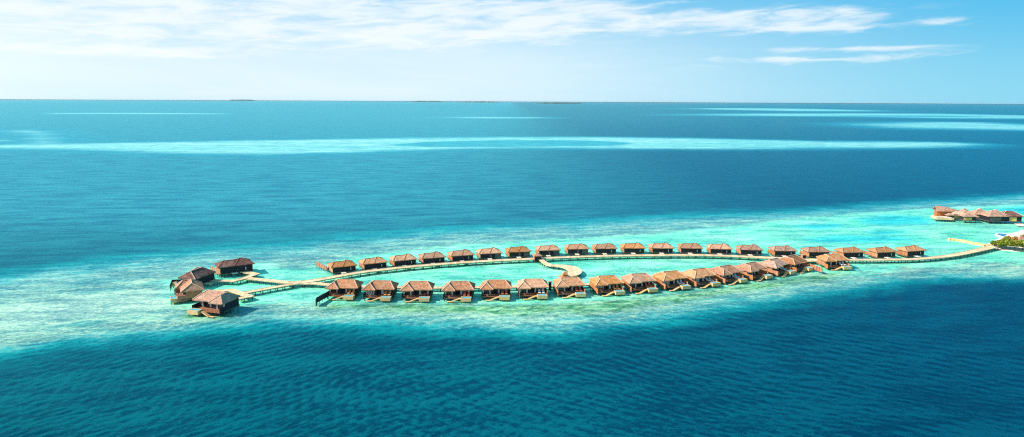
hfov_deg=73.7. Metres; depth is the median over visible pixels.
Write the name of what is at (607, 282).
overwater villa
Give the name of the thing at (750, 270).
overwater villa
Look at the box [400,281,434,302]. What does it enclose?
overwater villa
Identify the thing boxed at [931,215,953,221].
viewing deck
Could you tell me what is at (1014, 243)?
tree
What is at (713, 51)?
sky
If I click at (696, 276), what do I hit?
overwater villa
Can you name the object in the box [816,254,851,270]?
overwater villa
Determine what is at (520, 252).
overwater villa
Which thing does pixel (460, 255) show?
overwater villa
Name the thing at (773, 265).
overwater villa
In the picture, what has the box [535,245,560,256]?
overwater villa
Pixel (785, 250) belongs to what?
overwater villa
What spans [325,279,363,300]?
overwater villa
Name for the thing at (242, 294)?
boardwalk
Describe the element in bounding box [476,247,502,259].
overwater villa
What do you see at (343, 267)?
overwater villa
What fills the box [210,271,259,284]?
boardwalk
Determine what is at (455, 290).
overwater villa
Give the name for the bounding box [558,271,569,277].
gate hut
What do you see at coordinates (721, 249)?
overwater villa
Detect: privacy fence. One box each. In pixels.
[210,266,219,276]
[316,261,326,270]
[317,292,327,302]
[801,262,822,271]
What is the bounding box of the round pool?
[995,233,1013,236]
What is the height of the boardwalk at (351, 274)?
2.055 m
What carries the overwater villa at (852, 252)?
in the sea
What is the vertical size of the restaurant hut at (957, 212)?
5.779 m
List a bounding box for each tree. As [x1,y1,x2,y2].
[990,240,1005,246]
[998,236,1013,248]
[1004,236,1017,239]
[1007,240,1023,249]
[1016,240,1023,249]
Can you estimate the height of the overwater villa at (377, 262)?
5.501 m
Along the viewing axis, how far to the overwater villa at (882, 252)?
287.77 m
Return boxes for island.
[228,99,255,100]
[539,102,581,103]
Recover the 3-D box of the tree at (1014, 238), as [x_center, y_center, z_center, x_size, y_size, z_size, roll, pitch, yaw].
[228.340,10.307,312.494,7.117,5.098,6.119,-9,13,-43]
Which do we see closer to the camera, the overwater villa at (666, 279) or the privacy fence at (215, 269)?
the overwater villa at (666, 279)
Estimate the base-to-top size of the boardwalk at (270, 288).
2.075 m
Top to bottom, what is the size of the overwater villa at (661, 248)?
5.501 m
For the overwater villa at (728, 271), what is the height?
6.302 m
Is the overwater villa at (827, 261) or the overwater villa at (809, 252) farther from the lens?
the overwater villa at (809, 252)
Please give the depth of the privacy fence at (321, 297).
222.83 m
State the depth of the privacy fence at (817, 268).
265.51 m
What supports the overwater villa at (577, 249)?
in the sea
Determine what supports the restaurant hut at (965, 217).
in the sea
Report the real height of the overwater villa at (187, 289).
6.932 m
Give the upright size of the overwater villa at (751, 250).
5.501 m
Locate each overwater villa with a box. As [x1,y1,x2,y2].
[170,279,204,304]
[172,267,215,287]
[187,289,240,317]
[214,257,254,277]
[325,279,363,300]
[327,260,356,274]
[358,256,387,269]
[361,280,398,302]
[389,254,417,266]
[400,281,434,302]
[418,251,445,263]
[441,281,475,302]
[447,249,474,261]
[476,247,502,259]
[480,279,511,301]
[505,246,530,257]
[517,278,548,300]
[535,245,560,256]
[553,277,585,298]
[564,243,589,255]
[589,275,624,296]
[592,243,617,254]
[620,243,645,253]
[621,273,657,293]
[648,243,673,253]
[652,270,690,290]
[677,243,702,253]
[681,268,720,287]
[706,243,732,254]
[709,264,747,285]
[735,244,762,255]
[735,261,772,280]
[758,257,795,276]
[767,245,796,256]
[780,254,813,273]
[799,246,830,257]
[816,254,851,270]
[832,247,864,258]
[863,246,897,258]
[894,245,925,257]
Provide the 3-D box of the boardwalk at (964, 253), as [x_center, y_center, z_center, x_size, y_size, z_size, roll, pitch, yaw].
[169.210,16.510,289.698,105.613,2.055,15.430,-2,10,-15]
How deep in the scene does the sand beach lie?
309.13 m
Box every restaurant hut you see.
[932,206,958,219]
[944,213,958,220]
[952,211,964,220]
[959,213,978,222]
[966,209,985,220]
[979,210,1009,223]
[1001,210,1023,223]
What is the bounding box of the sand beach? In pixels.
[988,231,1023,251]
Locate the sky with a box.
[0,0,1023,103]
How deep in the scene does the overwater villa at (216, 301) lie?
210.01 m
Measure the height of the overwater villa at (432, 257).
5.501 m
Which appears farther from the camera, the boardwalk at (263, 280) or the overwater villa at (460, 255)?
the overwater villa at (460, 255)
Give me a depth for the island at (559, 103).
20411.57 m
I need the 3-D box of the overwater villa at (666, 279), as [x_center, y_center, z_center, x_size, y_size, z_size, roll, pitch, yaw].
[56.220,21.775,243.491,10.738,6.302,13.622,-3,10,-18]
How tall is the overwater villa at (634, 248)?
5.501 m
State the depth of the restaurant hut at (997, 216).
373.38 m
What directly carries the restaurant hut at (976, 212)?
in the sea
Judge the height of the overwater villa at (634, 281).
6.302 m
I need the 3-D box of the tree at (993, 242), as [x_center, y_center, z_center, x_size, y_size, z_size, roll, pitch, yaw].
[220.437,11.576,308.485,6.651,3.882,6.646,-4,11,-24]
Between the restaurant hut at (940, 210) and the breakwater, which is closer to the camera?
the breakwater
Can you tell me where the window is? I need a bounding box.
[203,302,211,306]
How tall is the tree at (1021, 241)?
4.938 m
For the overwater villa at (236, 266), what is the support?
in the sea
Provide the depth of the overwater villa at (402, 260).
269.52 m
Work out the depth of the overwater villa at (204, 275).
239.92 m
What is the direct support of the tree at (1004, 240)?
on the sand beach
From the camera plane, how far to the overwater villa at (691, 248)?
293.24 m
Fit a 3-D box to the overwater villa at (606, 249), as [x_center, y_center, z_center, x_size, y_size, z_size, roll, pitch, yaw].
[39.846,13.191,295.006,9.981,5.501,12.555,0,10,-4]
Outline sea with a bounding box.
[0,99,1023,436]
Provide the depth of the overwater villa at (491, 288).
227.86 m
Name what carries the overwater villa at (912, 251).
in the sea
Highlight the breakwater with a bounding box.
[947,238,992,245]
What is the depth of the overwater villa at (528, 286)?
229.28 m
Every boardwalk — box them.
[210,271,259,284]
[218,289,254,301]
[242,277,296,286]
[243,283,295,295]
[288,254,782,287]
[297,265,735,291]
[539,259,581,276]
[805,245,998,263]
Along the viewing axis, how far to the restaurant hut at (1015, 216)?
372.71 m
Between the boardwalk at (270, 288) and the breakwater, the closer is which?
the boardwalk at (270, 288)
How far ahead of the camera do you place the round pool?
340.31 m
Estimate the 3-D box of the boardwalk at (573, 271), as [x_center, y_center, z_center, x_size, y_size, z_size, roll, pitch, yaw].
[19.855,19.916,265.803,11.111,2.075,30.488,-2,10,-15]
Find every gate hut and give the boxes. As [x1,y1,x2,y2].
[532,253,541,262]
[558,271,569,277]
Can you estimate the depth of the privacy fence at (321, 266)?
264.69 m
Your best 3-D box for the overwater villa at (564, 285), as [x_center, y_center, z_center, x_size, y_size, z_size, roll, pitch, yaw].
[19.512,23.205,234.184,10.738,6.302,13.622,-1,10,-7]
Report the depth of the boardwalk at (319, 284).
239.02 m
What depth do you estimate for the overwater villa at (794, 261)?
265.85 m
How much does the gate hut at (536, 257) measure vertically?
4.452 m
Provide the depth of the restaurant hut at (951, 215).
383.06 m
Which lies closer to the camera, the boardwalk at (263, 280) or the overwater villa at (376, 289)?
the overwater villa at (376, 289)

